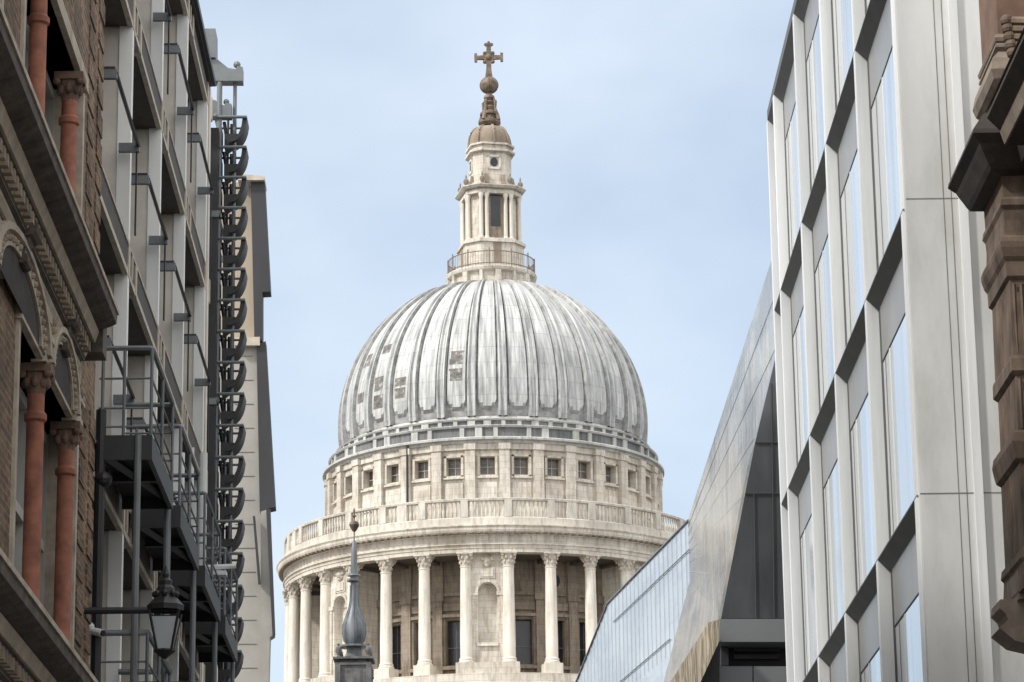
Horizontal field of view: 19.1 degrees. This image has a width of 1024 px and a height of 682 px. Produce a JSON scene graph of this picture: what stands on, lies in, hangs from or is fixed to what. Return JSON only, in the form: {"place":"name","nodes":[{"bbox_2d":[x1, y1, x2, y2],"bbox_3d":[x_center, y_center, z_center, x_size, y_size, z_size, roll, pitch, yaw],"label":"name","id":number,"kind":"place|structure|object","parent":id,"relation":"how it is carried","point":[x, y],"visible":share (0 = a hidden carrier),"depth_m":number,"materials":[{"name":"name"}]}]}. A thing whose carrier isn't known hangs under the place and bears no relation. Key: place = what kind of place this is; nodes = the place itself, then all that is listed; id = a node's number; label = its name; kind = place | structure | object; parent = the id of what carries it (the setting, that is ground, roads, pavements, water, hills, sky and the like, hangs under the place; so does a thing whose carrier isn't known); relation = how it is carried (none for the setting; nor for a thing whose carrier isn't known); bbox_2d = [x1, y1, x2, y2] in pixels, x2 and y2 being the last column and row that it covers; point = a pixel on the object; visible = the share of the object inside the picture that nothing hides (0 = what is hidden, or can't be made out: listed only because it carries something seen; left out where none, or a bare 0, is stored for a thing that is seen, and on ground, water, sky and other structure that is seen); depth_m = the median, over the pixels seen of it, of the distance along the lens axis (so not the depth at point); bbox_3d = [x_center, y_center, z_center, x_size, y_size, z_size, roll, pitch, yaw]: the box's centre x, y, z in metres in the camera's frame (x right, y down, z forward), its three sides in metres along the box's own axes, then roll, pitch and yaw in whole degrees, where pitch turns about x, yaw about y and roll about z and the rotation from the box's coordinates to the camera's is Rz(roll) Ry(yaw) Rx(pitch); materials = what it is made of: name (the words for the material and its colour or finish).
{"place":"outdoors","nodes":[
{"label":"outdoors","id":0,"kind":"place"},
{"bbox_2d":[199,0,793,681],"label":"sky","id":1,"kind":"structure","parent":0,"point":[636,129],"materials":[{"name":"blue"}]},
{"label":"pavement","id":2,"kind":"structure","parent":0,"visible":0},
{"bbox_2d":[0,0,118,681],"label":"brick building","id":3,"kind":"structure","parent":2,"relation":"on","point":[59,311],"depth_m":27.35,"materials":[{"name":"brown brick"}]},
{"bbox_2d":[14,385,47,605],"bbox_3d":[-4.586,1.525,27.621,0.160,2.370,4.390,0,-15,-1],"label":"window","id":4,"kind":"structure","parent":3,"relation":"in","point":[22,398],"depth_m":28.41,"materials":[{"name":"grey glass"}]},
{"bbox_2d":[25,15,54,139],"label":"window","id":5,"kind":"structure","parent":3,"relation":"in","point":[49,91],"depth_m":30.51,"materials":[{"name":"grey glass"}]},
{"bbox_2d":[84,566,183,658],"bbox_3d":[-3.931,2.739,30.649,1.247,0.946,0.377,0,-15,-1],"label":"wall lantern","id":6,"kind":"object","parent":3,"relation":"attached to","point":[165,628],"depth_m":30.57,"materials":[{"name":"black metal"}]},
{"bbox_2d":[89,0,238,681],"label":"loggia building","id":7,"kind":"structure","parent":2,"relation":"on","point":[151,502],"depth_m":38.19,"materials":[{"name":"stone"}]},
{"bbox_2d":[89,623,105,636],"bbox_3d":[-4.270,2.959,31.163,0.248,0.167,0.100,-9,-17,30],"label":"security camera","id":8,"kind":"object","parent":7,"relation":"attached to","point":[93,630],"visible":0.8,"depth_m":31.11,"materials":[{"name":"white paint"}]},
{"bbox_2d":[205,564,235,577],"bbox_3d":[-4.233,3.098,41.109,0.994,0.171,0.200,0,-15,-1],"label":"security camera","id":9,"kind":"object","parent":7,"relation":"attached to","point":[221,573],"visible":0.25,"depth_m":41.10,"materials":[{"name":"white plastic"}]},
{"bbox_2d":[204,28,248,681],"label":"fire escape","id":10,"kind":"object","parent":7,"relation":"attached to","point":[232,293],"visible":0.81,"depth_m":47.91,"materials":[{"name":"grey paint"}]},
{"bbox_2d":[671,354,786,681],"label":"dark wall building","id":11,"kind":"structure","parent":2,"relation":"on","point":[741,638],"depth_m":62.88,"materials":[{"name":"grey metal"}]},
{"bbox_2d":[766,0,1023,681],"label":"office block","id":12,"kind":"structure","parent":2,"relation":"on","point":[893,560],"depth_m":38.50,"materials":[{"name":"white metal"}]},
{"bbox_2d":[783,61,799,259],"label":"window","id":13,"kind":"structure","parent":12,"relation":"in","point":[789,102],"depth_m":50.72,"materials":[{"name":"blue glass"}]},
{"bbox_2d":[790,264,808,463],"bbox_3d":[4.742,0.363,49.036,0.072,3.280,3.630,-1,-15,0],"label":"window","id":14,"kind":"structure","parent":12,"relation":"in","point":[796,299],"depth_m":49.81,"materials":[{"name":"blue glass"}]},
{"bbox_2d":[798,470,816,676],"bbox_3d":[4.786,3.666,48.151,0.072,3.280,3.630,-1,-15,0],"label":"window","id":15,"kind":"structure","parent":12,"relation":"in","point":[804,497],"depth_m":48.90,"materials":[{"name":"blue glass"}]},
{"bbox_2d":[804,0,824,191],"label":"window","id":16,"kind":"structure","parent":12,"relation":"in","point":[816,145],"depth_m":46.98,"materials":[{"name":"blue glass"}]},
{"bbox_2d":[812,189,833,410],"bbox_3d":[4.741,-0.628,45.337,0.072,3.280,3.630,-1,-15,0],"label":"window","id":17,"kind":"structure","parent":12,"relation":"in","point":[820,242],"depth_m":46.05,"materials":[{"name":"blue glass"}]},
{"bbox_2d":[820,410,843,638],"bbox_3d":[4.785,2.675,44.451,0.072,3.280,3.630,-1,-15,0],"label":"window","id":18,"kind":"structure","parent":12,"relation":"in","point":[829,459],"depth_m":45.14,"materials":[{"name":"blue glass"}]},
{"bbox_2d":[829,643,846,681],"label":"window","id":19,"kind":"structure","parent":12,"relation":"in","point":[837,668],"depth_m":44.34,"materials":[{"name":"grey glass"}]},
{"bbox_2d":[831,0,852,110],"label":"window","id":20,"kind":"structure","parent":12,"relation":"in","point":[841,18],"depth_m":43.19,"materials":[{"name":"blue glass"}]},
{"bbox_2d":[837,100,863,347],"bbox_3d":[4.740,-1.620,41.637,0.072,3.280,3.630,-1,-15,0],"label":"window","id":21,"kind":"structure","parent":12,"relation":"in","point":[847,154],"depth_m":42.27,"materials":[{"name":"glass"}]},
{"bbox_2d":[847,341,875,592],"bbox_3d":[4.784,1.683,40.752,0.072,3.280,3.630,-1,-15,0],"label":"window","id":22,"kind":"structure","parent":12,"relation":"in","point":[857,384],"depth_m":41.35,"materials":[{"name":"blue glass"}]},
{"bbox_2d":[864,0,869,13],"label":"window","id":23,"kind":"structure","parent":12,"relation":"in","point":[866,2],"depth_m":40.14,"materials":[{"name":"grey glass"}]},
{"bbox_2d":[857,593,880,681],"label":"window","id":24,"kind":"structure","parent":12,"relation":"in","point":[868,625],"depth_m":40.62,"materials":[{"name":"glass"}]},
{"bbox_2d":[867,0,900,269],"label":"window","id":25,"kind":"structure","parent":12,"relation":"in","point":[881,89],"depth_m":38.50,"materials":[{"name":"blue glass"}]},
{"bbox_2d":[878,255,913,538],"bbox_3d":[4.784,0.692,37.052,0.072,3.280,3.630,-1,-15,0],"label":"window","id":26,"kind":"structure","parent":12,"relation":"in","point":[892,318],"depth_m":37.59,"materials":[{"name":"blue glass"}]},
{"bbox_2d":[890,533,922,681],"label":"window","id":27,"kind":"structure","parent":12,"relation":"in","point":[904,575],"depth_m":36.81,"materials":[{"name":"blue glass"}]},
{"label":"ground","id":28,"kind":"structure","parent":0,"visible":0},
{"bbox_2d":[217,174,275,681],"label":"zinc bay building","id":29,"kind":"structure","parent":28,"relation":"on","point":[256,612],"depth_m":71.67,"materials":[{"name":"metal"}]},
{"bbox_2d":[333,508,374,681],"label":"church spire","id":30,"kind":"structure","parent":28,"relation":"on","point":[353,665],"depth_m":226.35,"materials":[{"name":"stone"}]},
{"bbox_2d":[276,41,685,681],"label":"cathedral","id":31,"kind":"structure","parent":28,"relation":"on","point":[494,473],"depth_m":301.24,"materials":[{"name":"stone"}]},
{"bbox_2d":[333,480,336,501],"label":"attic window","id":32,"kind":"structure","parent":31,"relation":"in","point":[334,482],"depth_m":310.21,"materials":[{"name":"stone"}]},
{"bbox_2d":[344,473,351,495],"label":"attic window","id":33,"kind":"structure","parent":31,"relation":"in","point":[345,477],"depth_m":307.24,"materials":[{"name":"stone"}]},
{"bbox_2d":[362,467,373,489],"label":"attic window","id":34,"kind":"structure","parent":31,"relation":"in","point":[371,474],"depth_m":304.66,"materials":[{"name":"stone"}]},
{"bbox_2d":[385,462,399,484],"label":"attic window","id":35,"kind":"structure","parent":31,"relation":"in","point":[395,470],"depth_m":302.44,"materials":[{"name":"stone"}]},
{"bbox_2d":[392,626,400,669],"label":"window","id":36,"kind":"structure","parent":31,"relation":"in","point":[396,631],"depth_m":298.18,"materials":[{"name":"black glass"}]},
{"bbox_2d":[413,458,430,480],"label":"attic window","id":37,"kind":"structure","parent":31,"relation":"in","point":[424,468],"depth_m":300.82,"materials":[{"name":"stone"}]},
{"bbox_2d":[448,621,459,665],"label":"window","id":38,"kind":"structure","parent":31,"relation":"in","point":[453,626],"depth_m":295.58,"materials":[{"name":"black glass"}]},
{"bbox_2d":[444,455,463,477],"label":"attic window","id":39,"kind":"structure","parent":31,"relation":"in","point":[456,467],"depth_m":299.79,"materials":[{"name":"stone"}]},
{"bbox_2d":[461,248,462,267],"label":"lantern door","id":40,"kind":"structure","parent":31,"relation":"in","point":[462,248],"depth_m":321.31,"materials":[{"name":"brown stone"}]},
{"bbox_2d":[469,158,472,175],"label":"round window","id":41,"kind":"structure","parent":31,"relation":"in","point":[471,160],"depth_m":324.07,"materials":[{"name":"beige stone"}]},
{"bbox_2d":[477,454,497,475],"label":"attic window","id":42,"kind":"structure","parent":31,"relation":"in","point":[488,465],"depth_m":299.50,"materials":[{"name":"stone"}]},
{"bbox_2d":[487,154,500,168],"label":"round window","id":43,"kind":"structure","parent":31,"relation":"in","point":[494,161],"depth_m":322.89,"materials":[{"name":"beige stone"}]},
{"bbox_2d":[491,194,500,225],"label":"lantern window","id":44,"kind":"structure","parent":31,"relation":"in","point":[495,199],"depth_m":321.08,"materials":[{"name":"black glass"}]},
{"bbox_2d":[493,242,501,261],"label":"lantern door","id":45,"kind":"structure","parent":31,"relation":"in","point":[497,246],"depth_m":319.13,"materials":[{"name":"brown stone"}]},
{"bbox_2d":[511,454,530,475],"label":"attic window","id":46,"kind":"structure","parent":31,"relation":"in","point":[518,465],"depth_m":299.72,"materials":[{"name":"stone"}]},
{"bbox_2d":[515,620,531,663],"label":"window","id":47,"kind":"structure","parent":31,"relation":"in","point":[522,627],"depth_m":295.36,"materials":[{"name":"black glass"}]},
{"bbox_2d":[544,455,563,477],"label":"attic window","id":48,"kind":"structure","parent":31,"relation":"in","point":[550,466],"depth_m":300.45,"materials":[{"name":"stone"}]},
{"bbox_2d":[558,621,562,662],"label":"window","id":49,"kind":"structure","parent":31,"relation":"in","point":[560,643],"depth_m":296.37,"materials":[{"name":"black glass"}]},
{"bbox_2d":[579,623,585,665],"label":"window","id":50,"kind":"structure","parent":31,"relation":"in","point":[581,625],"depth_m":297.53,"materials":[{"name":"black glass"}]},
{"bbox_2d":[576,458,592,480],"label":"attic window","id":51,"kind":"structure","parent":31,"relation":"in","point":[580,467],"depth_m":301.92,"materials":[{"name":"stone"}]},
{"bbox_2d":[604,462,617,484],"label":"attic window","id":52,"kind":"structure","parent":31,"relation":"in","point":[607,476],"depth_m":303.95,"materials":[{"name":"stone"}]},
{"bbox_2d":[628,467,637,490],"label":"attic window","id":53,"kind":"structure","parent":31,"relation":"in","point":[635,471],"depth_m":306.49,"materials":[{"name":"stone"}]},
{"bbox_2d":[646,474,650,495],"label":"attic window","id":54,"kind":"structure","parent":31,"relation":"in","point":[649,477],"depth_m":309.38,"materials":[{"name":"stone"}]},
{"bbox_2d":[575,262,774,681],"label":"glass building","id":55,"kind":"structure","parent":28,"relation":"on","point":[661,610],"depth_m":137.47,"materials":[{"name":"grey metal"}]},
{"bbox_2d":[948,0,1023,653],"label":"sandstone building","id":56,"kind":"structure","parent":28,"relation":"on","point":[987,178],"depth_m":28.59,"materials":[{"name":"brown stone"}]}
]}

